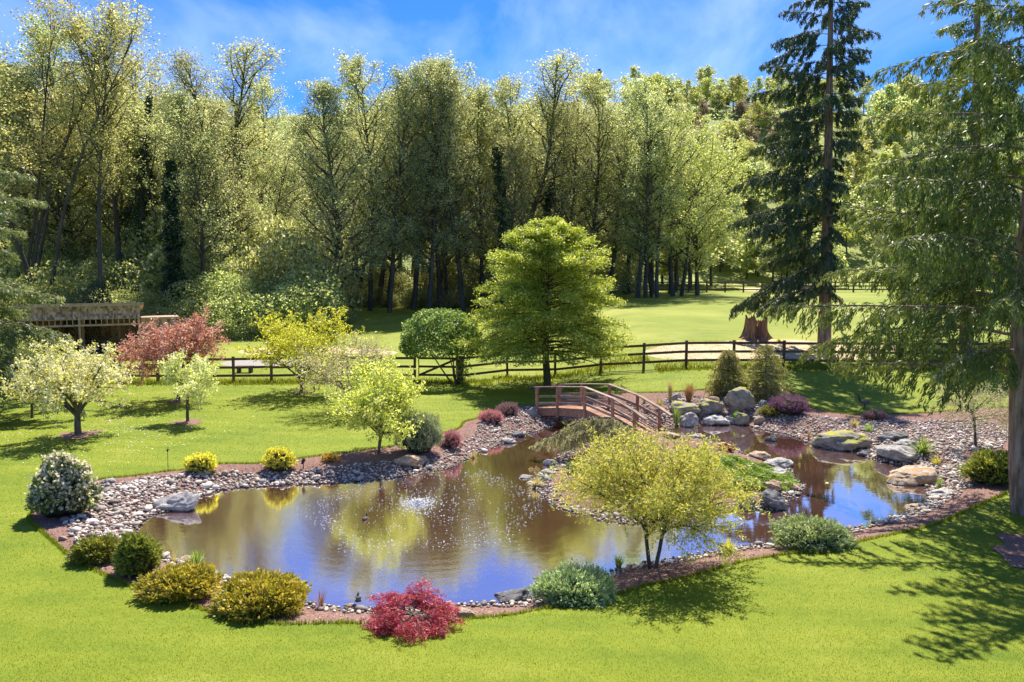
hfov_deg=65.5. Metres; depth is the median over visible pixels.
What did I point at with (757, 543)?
cobblestone
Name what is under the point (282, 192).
alder tree
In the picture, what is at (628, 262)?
alder tree
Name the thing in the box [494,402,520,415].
heather
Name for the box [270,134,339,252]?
alder tree
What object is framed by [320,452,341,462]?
bronze shrub
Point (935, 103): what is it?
hillside tree
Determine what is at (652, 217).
alder tree
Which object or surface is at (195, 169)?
alder tree
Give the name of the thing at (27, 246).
tall woodland shrub
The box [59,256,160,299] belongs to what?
woodland shrub
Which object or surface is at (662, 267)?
hillside tree
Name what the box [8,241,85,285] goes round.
tall woodland shrub
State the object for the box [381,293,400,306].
shaded shrub
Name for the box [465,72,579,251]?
alder tree
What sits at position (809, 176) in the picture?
hillside tree
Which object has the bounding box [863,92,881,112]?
hillside tree
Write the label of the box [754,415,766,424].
rock
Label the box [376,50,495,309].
alder tree
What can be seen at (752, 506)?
boulder
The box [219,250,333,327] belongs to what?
woodland shrub
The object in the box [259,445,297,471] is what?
canary shrub
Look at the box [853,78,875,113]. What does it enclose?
hillside tree
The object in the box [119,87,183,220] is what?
alder tree
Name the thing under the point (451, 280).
shaded shrub
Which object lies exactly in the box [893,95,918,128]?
hillside tree
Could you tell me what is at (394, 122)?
alder tree
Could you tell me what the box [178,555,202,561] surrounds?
boulder
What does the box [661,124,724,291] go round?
alder tree
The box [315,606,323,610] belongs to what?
cobblestone
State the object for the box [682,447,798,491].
creeping juniper
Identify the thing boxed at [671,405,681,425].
iris clump
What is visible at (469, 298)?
shaded shrub
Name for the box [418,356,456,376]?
field gate
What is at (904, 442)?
boulder
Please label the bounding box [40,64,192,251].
alder tree
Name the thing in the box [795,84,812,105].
hillside tree
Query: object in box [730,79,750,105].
hillside tree
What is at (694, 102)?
hillside tree
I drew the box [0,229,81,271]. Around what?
tall woodland shrub
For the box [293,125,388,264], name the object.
alder tree
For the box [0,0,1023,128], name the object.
sky
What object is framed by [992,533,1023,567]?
mulch ring
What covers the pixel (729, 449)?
red heather
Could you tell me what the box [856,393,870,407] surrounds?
goose
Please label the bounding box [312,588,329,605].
dry reeds
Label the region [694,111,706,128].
tree
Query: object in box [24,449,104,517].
flowering viburnum
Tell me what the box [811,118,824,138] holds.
hillside tree
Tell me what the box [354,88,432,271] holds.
alder tree
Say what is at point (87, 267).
woodland shrub
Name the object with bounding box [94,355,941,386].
rough fence grass
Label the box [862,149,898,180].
hillside tree
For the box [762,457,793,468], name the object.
boulder
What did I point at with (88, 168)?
alder tree
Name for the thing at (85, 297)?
evergreen bush
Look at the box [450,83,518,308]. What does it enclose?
alder tree
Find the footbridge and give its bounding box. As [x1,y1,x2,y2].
[533,383,672,433]
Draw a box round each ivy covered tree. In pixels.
[127,95,154,269]
[158,160,190,306]
[474,146,515,312]
[535,181,553,301]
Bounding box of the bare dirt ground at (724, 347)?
[646,339,900,359]
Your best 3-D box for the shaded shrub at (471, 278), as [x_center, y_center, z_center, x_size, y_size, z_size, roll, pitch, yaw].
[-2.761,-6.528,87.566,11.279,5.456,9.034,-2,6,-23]
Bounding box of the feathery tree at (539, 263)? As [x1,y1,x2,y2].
[450,213,637,385]
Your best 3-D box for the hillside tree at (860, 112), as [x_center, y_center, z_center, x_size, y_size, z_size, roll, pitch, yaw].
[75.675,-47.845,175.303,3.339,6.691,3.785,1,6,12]
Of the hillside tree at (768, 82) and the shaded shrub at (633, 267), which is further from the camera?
the hillside tree at (768, 82)
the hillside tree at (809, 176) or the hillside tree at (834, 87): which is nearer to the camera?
the hillside tree at (809, 176)
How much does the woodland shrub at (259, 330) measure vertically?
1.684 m
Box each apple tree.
[0,334,139,434]
[0,346,48,417]
[12,330,65,364]
[153,347,219,420]
[285,329,398,405]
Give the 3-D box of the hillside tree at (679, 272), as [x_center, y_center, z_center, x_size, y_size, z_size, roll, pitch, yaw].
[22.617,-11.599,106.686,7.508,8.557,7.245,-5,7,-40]
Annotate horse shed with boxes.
[10,302,178,355]
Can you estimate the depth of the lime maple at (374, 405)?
24.19 m
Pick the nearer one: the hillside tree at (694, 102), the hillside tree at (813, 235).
the hillside tree at (813, 235)
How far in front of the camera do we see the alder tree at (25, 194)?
67.88 m
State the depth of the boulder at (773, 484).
21.38 m
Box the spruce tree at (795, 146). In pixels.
[725,0,882,349]
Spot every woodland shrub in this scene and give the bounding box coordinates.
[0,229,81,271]
[0,247,53,281]
[0,259,97,338]
[0,276,110,327]
[1,225,95,276]
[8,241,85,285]
[42,277,142,325]
[48,215,158,266]
[49,236,131,280]
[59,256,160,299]
[61,254,198,296]
[88,284,161,336]
[96,226,160,271]
[106,213,276,301]
[116,291,165,332]
[123,255,237,305]
[135,305,184,337]
[137,217,236,299]
[143,293,222,336]
[149,280,243,333]
[155,259,258,311]
[184,230,256,279]
[186,299,248,337]
[190,202,311,262]
[190,274,314,336]
[191,279,278,328]
[214,309,270,340]
[218,263,346,328]
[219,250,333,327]
[221,214,362,322]
[225,285,315,332]
[243,317,286,339]
[290,273,351,325]
[295,241,348,301]
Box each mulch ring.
[56,430,102,439]
[168,399,185,402]
[169,419,201,424]
[293,391,311,394]
[529,384,566,390]
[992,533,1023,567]
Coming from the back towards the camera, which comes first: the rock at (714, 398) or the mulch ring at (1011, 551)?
the rock at (714, 398)
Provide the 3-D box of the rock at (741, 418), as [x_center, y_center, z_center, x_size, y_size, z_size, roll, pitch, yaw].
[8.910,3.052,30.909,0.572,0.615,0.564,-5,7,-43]
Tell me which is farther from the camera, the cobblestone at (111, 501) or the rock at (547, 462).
the rock at (547, 462)
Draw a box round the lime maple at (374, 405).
[323,354,427,452]
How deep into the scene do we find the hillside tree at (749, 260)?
111.40 m
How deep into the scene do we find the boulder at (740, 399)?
31.48 m
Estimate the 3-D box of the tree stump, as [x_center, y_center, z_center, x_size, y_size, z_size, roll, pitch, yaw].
[13.671,-0.750,44.698,2.024,1.509,2.026,4,7,34]
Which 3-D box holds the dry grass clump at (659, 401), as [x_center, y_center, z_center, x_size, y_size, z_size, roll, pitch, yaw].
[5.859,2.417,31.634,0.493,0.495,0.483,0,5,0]
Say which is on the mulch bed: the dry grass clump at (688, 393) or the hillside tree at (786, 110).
the dry grass clump at (688, 393)
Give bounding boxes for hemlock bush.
[703,349,751,398]
[737,345,799,403]
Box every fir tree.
[0,125,88,419]
[760,0,1023,515]
[862,0,1023,349]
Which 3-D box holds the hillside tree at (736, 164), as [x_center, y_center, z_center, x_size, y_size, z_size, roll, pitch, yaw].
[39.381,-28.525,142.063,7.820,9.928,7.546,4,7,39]
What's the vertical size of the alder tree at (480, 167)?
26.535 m
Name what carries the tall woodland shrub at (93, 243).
on the lawn at (692, 317)
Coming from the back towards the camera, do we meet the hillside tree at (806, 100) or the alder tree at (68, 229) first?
the hillside tree at (806, 100)
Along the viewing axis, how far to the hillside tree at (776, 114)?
176.10 m
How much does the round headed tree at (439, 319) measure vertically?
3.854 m
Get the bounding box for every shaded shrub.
[344,281,384,307]
[345,261,378,284]
[347,265,413,305]
[367,290,400,306]
[373,263,434,300]
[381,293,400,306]
[395,291,420,307]
[397,285,436,308]
[405,252,479,283]
[418,275,456,293]
[422,289,455,308]
[428,246,498,286]
[434,262,499,306]
[435,284,473,307]
[436,272,489,304]
[458,291,477,306]
[471,293,480,307]
[473,288,502,308]
[581,251,626,293]
[594,256,637,293]
[595,274,621,295]
[603,255,647,292]
[605,249,654,292]
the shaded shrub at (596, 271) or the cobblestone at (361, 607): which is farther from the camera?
the shaded shrub at (596, 271)
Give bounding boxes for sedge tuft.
[847,416,861,426]
[859,422,873,431]
[929,454,942,464]
[934,477,944,488]
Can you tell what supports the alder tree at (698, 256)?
on the lawn at (692, 317)
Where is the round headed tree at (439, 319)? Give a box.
[398,307,481,384]
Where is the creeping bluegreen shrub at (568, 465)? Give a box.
[564,458,595,472]
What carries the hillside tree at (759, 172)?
on the lawn at (692, 317)
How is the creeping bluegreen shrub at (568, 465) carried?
on the mulch bed
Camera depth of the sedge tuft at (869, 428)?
28.09 m
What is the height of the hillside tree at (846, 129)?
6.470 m
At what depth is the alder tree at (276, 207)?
75.55 m
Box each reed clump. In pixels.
[169,549,177,561]
[183,548,209,564]
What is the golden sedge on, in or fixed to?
on the mulch bed
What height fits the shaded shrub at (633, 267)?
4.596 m
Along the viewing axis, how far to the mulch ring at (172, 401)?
34.17 m
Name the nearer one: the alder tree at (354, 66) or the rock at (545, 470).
the rock at (545, 470)
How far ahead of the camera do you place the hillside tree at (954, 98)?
210.08 m
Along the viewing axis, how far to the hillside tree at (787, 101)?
217.61 m
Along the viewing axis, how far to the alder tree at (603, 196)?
86.75 m
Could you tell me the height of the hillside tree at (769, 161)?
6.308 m
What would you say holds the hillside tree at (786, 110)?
on the lawn at (692, 317)
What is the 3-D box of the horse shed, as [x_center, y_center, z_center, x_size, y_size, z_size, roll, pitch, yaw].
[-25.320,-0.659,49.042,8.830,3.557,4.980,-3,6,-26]
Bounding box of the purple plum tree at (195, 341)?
[108,303,232,399]
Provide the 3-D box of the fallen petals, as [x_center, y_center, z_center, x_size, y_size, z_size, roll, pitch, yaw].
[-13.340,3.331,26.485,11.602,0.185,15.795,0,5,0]
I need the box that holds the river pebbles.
[63,393,1007,613]
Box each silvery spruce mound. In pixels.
[525,557,619,608]
[768,512,859,553]
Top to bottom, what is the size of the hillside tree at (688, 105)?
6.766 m
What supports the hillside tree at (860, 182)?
on the lawn at (692, 317)
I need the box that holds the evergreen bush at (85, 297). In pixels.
[54,279,125,354]
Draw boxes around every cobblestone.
[60,516,69,522]
[71,526,81,532]
[76,514,85,517]
[85,518,99,524]
[85,532,97,536]
[95,505,104,511]
[109,499,119,503]
[112,507,124,514]
[114,523,123,527]
[121,529,132,533]
[131,521,139,525]
[144,505,152,511]
[167,479,175,484]
[197,471,205,476]
[203,481,211,488]
[212,485,219,489]
[221,470,228,475]
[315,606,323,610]
[354,605,368,611]
[480,600,487,605]
[753,541,762,546]
[931,495,940,499]
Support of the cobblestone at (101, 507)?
on the mulch bed
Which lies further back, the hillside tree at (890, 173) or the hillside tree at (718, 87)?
the hillside tree at (718, 87)
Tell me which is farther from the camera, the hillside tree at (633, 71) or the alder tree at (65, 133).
the hillside tree at (633, 71)
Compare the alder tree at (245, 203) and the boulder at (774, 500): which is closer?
the boulder at (774, 500)
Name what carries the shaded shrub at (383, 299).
on the lawn at (692, 317)
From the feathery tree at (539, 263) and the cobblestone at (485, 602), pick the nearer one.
the cobblestone at (485, 602)
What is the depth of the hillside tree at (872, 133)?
164.81 m
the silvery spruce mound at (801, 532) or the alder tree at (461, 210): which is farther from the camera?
the alder tree at (461, 210)
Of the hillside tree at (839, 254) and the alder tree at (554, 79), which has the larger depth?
the hillside tree at (839, 254)
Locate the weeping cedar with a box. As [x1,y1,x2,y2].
[528,416,633,454]
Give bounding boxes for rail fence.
[0,355,415,381]
[458,340,990,381]
[636,281,1001,291]
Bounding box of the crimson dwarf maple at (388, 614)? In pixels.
[358,578,466,646]
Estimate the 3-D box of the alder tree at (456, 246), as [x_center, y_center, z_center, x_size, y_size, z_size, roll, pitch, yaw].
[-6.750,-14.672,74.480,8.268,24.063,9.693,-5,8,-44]
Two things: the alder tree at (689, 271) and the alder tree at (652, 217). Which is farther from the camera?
the alder tree at (689, 271)
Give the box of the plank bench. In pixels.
[237,365,253,372]
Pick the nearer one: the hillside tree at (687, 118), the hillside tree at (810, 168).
the hillside tree at (810, 168)
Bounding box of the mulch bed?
[31,386,1008,625]
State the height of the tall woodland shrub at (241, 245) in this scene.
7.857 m
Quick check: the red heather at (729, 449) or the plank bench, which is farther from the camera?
the plank bench
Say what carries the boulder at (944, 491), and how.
on the mulch bed
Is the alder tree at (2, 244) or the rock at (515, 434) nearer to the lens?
the rock at (515, 434)
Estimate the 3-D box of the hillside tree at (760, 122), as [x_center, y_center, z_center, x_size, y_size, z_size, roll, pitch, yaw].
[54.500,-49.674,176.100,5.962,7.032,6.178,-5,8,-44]
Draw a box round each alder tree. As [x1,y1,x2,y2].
[0,0,152,281]
[0,0,166,290]
[0,7,125,257]
[0,33,24,248]
[0,54,119,274]
[0,55,50,197]
[0,64,75,277]
[0,74,69,278]
[0,76,111,247]
[1,62,40,220]
[25,91,154,228]
[30,41,186,245]
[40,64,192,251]
[44,5,153,273]
[50,61,144,240]
[53,94,173,262]
[58,75,133,222]
[66,3,143,302]
[72,80,214,256]
[95,70,137,229]
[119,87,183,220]
[128,100,195,217]
[134,84,242,284]
[145,105,225,241]
[149,43,250,270]
[156,113,248,229]
[170,93,269,260]
[178,36,287,225]
[179,85,284,239]
[182,122,275,254]
[186,102,272,212]
[203,108,320,234]
[234,105,311,241]
[242,75,296,227]
[244,139,287,243]
[254,109,322,222]
[255,77,419,320]
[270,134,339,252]
[272,136,313,234]
[278,125,353,247]
[279,115,324,235]
[293,116,425,289]
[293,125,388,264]
[298,101,367,261]
[308,109,406,269]
[310,48,411,310]
[349,88,434,306]
[350,89,442,307]
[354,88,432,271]
[356,59,441,312]
[370,90,430,269]
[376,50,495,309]
[385,55,500,310]
[390,49,481,308]
[391,117,434,271]
[394,61,477,311]
[400,77,525,287]
[420,107,476,280]
[426,106,487,265]
[428,87,553,302]
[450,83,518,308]
[454,92,503,261]
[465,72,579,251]
[465,111,521,263]
[483,135,541,280]
[488,115,578,249]
[489,116,545,246]
[491,73,613,302]
[495,48,596,249]
[516,97,595,249]
[526,108,619,245]
[541,107,590,227]
[551,68,631,275]
[559,118,685,256]
[566,106,612,255]
[576,105,789,295]
[581,107,656,293]
[585,83,662,295]
[586,91,707,297]
[588,105,644,248]
[595,72,685,297]
[596,113,698,293]
[613,90,680,297]
[640,141,708,293]
[650,138,752,294]
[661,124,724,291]
[673,171,717,288]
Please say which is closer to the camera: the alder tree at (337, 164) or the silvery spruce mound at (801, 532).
the silvery spruce mound at (801, 532)
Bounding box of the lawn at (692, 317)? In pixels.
[0,101,1023,681]
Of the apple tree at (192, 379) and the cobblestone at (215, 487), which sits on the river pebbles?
the cobblestone at (215, 487)
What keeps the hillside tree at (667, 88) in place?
on the lawn at (692, 317)
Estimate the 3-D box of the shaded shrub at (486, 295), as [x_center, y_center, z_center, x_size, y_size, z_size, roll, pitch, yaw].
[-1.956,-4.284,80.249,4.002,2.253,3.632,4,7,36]
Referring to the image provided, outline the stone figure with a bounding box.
[354,592,361,601]
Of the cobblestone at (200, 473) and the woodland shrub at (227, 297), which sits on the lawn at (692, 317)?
the woodland shrub at (227, 297)
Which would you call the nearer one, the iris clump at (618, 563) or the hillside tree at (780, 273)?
the iris clump at (618, 563)
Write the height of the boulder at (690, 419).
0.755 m
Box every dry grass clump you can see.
[655,398,663,406]
[667,380,673,400]
[682,383,697,401]
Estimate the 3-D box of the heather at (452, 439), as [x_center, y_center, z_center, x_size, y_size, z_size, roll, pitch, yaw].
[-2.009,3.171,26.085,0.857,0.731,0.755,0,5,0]
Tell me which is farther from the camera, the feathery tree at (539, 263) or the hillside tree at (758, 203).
the hillside tree at (758, 203)
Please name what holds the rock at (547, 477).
in the pond water
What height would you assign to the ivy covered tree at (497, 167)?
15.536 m
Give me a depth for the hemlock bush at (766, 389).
32.58 m
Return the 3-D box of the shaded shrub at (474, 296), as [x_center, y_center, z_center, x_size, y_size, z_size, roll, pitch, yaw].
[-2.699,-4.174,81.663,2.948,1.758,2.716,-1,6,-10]
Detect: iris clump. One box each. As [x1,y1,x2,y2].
[613,553,624,567]
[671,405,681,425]
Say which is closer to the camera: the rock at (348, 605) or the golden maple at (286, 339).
the rock at (348, 605)
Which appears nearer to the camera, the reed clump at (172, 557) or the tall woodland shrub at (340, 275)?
the reed clump at (172, 557)
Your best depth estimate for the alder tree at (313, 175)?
109.19 m
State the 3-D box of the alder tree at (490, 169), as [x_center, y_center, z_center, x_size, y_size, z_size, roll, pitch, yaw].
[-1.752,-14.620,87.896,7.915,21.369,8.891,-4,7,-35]
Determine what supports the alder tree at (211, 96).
on the lawn at (692, 317)
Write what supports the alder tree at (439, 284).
on the lawn at (692, 317)
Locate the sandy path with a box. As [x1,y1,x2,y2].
[741,286,809,290]
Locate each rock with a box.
[58,536,67,540]
[100,478,115,483]
[328,606,340,610]
[343,603,356,608]
[499,438,515,443]
[512,431,526,437]
[519,474,533,478]
[527,407,537,417]
[539,468,552,474]
[540,475,551,482]
[543,459,558,465]
[671,393,680,399]
[689,433,704,438]
[709,396,719,401]
[725,416,733,423]
[734,412,749,424]
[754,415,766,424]
[759,400,767,407]
[764,435,776,441]
[784,482,800,490]
[856,451,870,455]
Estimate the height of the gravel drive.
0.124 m
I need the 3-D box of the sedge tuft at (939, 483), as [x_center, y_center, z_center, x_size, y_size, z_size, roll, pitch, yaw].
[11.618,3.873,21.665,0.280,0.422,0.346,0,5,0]
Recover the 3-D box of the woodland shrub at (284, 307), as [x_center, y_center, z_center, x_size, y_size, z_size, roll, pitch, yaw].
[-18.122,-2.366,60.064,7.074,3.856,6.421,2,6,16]
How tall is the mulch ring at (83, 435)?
0.041 m
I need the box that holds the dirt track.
[237,347,396,354]
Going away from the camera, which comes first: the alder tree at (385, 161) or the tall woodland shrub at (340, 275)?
the tall woodland shrub at (340, 275)
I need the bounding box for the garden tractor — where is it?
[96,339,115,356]
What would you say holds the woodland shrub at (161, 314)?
on the lawn at (692, 317)
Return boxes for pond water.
[133,417,930,609]
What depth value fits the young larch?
24.93 m
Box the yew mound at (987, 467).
[956,446,1008,484]
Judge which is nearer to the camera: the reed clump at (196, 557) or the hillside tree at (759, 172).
the reed clump at (196, 557)
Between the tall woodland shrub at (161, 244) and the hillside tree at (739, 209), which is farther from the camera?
the hillside tree at (739, 209)
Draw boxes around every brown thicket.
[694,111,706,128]
[700,98,709,115]
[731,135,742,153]
[732,102,742,117]
[735,98,749,117]
[742,124,759,143]
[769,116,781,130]
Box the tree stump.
[739,314,772,341]
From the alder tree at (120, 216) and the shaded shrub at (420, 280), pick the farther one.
the shaded shrub at (420, 280)
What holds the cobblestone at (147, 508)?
on the mulch bed
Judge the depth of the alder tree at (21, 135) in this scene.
79.46 m
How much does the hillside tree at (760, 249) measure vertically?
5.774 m
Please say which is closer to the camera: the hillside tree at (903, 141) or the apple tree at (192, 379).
the apple tree at (192, 379)
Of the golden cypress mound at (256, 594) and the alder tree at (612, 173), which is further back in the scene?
the alder tree at (612, 173)
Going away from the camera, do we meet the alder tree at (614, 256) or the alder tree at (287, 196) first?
the alder tree at (614, 256)
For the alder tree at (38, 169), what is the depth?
75.35 m
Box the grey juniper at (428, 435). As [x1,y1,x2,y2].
[393,410,444,454]
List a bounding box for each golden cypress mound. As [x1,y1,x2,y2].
[129,560,225,605]
[205,567,312,624]
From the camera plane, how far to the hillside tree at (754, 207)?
138.60 m
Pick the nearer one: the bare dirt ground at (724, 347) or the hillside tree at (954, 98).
the bare dirt ground at (724, 347)
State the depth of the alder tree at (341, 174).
98.05 m
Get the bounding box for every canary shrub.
[183,450,218,472]
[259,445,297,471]
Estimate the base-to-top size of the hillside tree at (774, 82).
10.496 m
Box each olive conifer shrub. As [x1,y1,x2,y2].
[64,531,120,566]
[110,530,163,580]
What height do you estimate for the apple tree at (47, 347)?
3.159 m
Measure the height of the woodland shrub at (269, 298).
4.630 m
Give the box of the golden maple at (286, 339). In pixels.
[235,305,364,392]
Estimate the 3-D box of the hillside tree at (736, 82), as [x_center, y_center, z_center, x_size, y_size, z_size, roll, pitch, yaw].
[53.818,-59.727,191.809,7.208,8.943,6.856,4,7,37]
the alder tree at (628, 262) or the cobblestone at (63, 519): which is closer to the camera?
the cobblestone at (63, 519)
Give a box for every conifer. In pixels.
[120,125,162,263]
[212,126,257,243]
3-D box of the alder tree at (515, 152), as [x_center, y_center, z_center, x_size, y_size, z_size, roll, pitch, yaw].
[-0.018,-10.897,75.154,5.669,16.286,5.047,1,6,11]
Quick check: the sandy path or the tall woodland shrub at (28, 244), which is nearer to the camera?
the tall woodland shrub at (28, 244)
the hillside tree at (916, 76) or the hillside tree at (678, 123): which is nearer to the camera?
the hillside tree at (678, 123)
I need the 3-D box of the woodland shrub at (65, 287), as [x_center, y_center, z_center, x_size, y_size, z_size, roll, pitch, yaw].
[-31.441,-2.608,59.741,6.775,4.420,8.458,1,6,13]
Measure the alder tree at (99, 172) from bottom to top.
24.918 m
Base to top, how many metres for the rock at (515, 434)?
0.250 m
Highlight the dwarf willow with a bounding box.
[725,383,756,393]
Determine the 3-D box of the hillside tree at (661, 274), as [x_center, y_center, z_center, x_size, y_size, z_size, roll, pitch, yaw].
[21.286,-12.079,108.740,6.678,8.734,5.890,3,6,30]
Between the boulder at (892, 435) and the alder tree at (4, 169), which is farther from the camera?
the alder tree at (4, 169)
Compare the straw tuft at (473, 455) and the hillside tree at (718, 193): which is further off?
the hillside tree at (718, 193)
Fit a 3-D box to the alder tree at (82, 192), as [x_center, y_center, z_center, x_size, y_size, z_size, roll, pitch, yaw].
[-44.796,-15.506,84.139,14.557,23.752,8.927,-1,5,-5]
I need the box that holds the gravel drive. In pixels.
[220,360,302,365]
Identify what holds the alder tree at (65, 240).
on the lawn at (692, 317)
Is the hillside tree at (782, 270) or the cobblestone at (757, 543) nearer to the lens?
the cobblestone at (757, 543)
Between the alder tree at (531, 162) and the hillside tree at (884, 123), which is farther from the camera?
the hillside tree at (884, 123)
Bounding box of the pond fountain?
[292,469,550,552]
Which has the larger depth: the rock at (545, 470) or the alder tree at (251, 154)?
the alder tree at (251, 154)
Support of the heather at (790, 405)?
on the mulch bed
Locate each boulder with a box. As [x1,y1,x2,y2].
[153,490,199,511]
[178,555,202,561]
[393,454,428,467]
[456,607,474,617]
[494,588,531,602]
[663,432,680,437]
[669,401,701,414]
[679,412,698,426]
[698,399,724,415]
[702,414,729,424]
[724,387,755,411]
[736,497,756,509]
[746,451,770,460]
[759,489,786,510]
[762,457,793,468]
[763,479,781,491]
[767,467,786,473]
[810,430,871,450]
[875,444,921,461]
[877,431,908,441]
[887,465,937,486]
[893,439,917,446]
[902,503,923,509]
[925,487,953,496]
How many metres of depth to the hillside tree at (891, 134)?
164.15 m
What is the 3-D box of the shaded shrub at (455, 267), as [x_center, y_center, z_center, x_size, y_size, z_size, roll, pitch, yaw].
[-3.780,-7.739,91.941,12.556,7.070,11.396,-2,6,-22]
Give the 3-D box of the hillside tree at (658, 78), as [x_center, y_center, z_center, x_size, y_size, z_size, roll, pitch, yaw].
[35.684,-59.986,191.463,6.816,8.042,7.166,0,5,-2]
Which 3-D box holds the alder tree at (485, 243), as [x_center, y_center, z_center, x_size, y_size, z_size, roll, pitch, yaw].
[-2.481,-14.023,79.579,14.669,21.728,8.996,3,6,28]
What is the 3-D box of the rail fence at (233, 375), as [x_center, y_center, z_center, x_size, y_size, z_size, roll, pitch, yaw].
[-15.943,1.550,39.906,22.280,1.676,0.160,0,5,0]
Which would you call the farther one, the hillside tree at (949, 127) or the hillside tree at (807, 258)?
the hillside tree at (949, 127)
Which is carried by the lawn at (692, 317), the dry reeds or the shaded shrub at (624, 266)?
the shaded shrub at (624, 266)
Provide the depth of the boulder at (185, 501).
20.04 m
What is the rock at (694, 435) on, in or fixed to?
on the mulch bed
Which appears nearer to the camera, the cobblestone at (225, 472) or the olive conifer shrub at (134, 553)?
the olive conifer shrub at (134, 553)
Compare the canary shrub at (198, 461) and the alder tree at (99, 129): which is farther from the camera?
the alder tree at (99, 129)
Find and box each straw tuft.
[468,451,476,458]
[528,474,545,487]
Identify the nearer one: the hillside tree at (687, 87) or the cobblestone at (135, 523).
the cobblestone at (135, 523)
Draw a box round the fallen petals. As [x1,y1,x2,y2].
[3,408,283,486]
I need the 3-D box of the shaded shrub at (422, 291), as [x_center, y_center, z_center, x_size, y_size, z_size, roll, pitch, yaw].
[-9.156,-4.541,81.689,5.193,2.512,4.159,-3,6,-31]
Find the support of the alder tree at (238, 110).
on the lawn at (692, 317)
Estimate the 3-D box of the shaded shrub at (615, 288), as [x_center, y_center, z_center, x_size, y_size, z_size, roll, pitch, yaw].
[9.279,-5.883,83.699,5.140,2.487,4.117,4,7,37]
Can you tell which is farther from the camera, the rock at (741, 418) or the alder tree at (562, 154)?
the alder tree at (562, 154)
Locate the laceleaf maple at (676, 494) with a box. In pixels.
[538,420,771,569]
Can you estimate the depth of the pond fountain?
20.36 m
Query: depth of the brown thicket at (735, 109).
185.63 m
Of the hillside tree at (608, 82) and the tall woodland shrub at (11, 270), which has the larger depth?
the hillside tree at (608, 82)
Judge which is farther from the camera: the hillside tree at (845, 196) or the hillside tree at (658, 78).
the hillside tree at (658, 78)
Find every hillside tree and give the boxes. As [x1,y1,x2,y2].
[337,76,368,104]
[576,71,608,110]
[596,78,613,102]
[619,65,649,95]
[646,82,660,106]
[650,73,670,90]
[654,226,704,273]
[654,250,673,283]
[657,73,680,103]
[659,85,674,113]
[659,257,705,284]
[667,128,691,143]
[668,85,684,102]
[669,92,686,120]
[672,110,690,129]
[673,78,682,92]
[680,117,696,132]
[681,79,696,102]
[682,103,697,125]
[687,92,703,109]
[688,64,717,94]
[694,216,744,284]
[696,77,714,104]
[697,93,707,114]
[701,206,741,271]
[703,143,732,182]
[704,83,726,107]
[707,180,729,207]
[708,89,724,113]
[710,166,743,200]
[715,78,731,103]
[716,195,753,239]
[717,119,727,132]
[719,190,754,230]
[721,73,750,111]
[721,120,746,150]
[724,154,751,197]
[725,199,745,244]
[726,226,759,278]
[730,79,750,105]
[733,86,744,101]
[733,118,753,137]
[736,139,767,175]
[737,232,770,273]
[738,156,774,198]
[738,172,765,207]
[742,101,771,130]
[743,193,760,214]
[748,76,765,101]
[749,239,770,275]
[753,227,794,281]
[758,76,780,92]
[761,102,781,130]
[762,155,781,174]
[763,95,769,116]
[769,72,796,110]
[769,244,790,281]
[774,211,800,278]
[777,198,793,209]
[778,105,796,142]
[779,79,797,108]
[785,164,821,209]
[789,225,819,279]
[793,160,821,196]
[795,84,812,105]
[795,219,820,258]
[798,236,817,284]
[805,195,851,237]
[810,88,822,105]
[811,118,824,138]
[814,225,820,240]
[832,239,848,274]
[833,74,850,110]
[833,119,859,139]
[833,180,856,217]
[835,78,854,110]
[835,143,872,190]
[835,209,865,253]
[842,106,859,116]
[848,139,875,178]
[849,180,871,215]
[850,108,863,131]
[852,174,891,239]
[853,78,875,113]
[855,116,881,144]
[860,125,884,149]
[862,82,901,123]
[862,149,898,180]
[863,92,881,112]
[863,205,904,266]
[875,197,918,244]
[876,161,896,198]
[877,142,907,172]
[879,113,891,135]
[881,104,911,149]
[883,119,902,151]
[887,76,920,107]
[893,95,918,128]
[896,72,923,97]
[900,97,930,142]
[904,82,927,112]
[905,143,927,177]
[926,95,940,143]
[931,120,954,153]
[932,119,964,147]
[946,89,960,112]
[997,123,1021,157]
[1000,152,1020,185]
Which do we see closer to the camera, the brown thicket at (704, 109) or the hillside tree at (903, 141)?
the hillside tree at (903, 141)
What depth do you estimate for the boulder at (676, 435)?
26.10 m
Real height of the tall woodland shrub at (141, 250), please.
9.288 m
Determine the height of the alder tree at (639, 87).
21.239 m
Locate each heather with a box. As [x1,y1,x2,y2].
[439,427,462,447]
[477,408,505,422]
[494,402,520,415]
[717,442,734,451]
[756,403,783,416]
[767,391,809,414]
[860,408,888,419]
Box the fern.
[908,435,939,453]
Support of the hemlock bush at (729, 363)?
on the mulch bed
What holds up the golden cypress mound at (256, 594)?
on the mulch bed
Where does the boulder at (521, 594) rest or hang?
on the mulch bed
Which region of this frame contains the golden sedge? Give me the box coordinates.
[716,537,739,554]
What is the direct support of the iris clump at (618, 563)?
on the pond water
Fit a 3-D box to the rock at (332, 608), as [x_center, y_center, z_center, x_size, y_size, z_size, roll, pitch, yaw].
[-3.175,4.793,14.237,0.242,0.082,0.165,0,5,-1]
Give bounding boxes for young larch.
[923,379,1008,446]
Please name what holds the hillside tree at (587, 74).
on the lawn at (692, 317)
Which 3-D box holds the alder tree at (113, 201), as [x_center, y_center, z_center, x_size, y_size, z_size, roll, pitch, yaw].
[-31.997,-12.936,61.653,7.264,23.942,6.906,-5,7,-42]

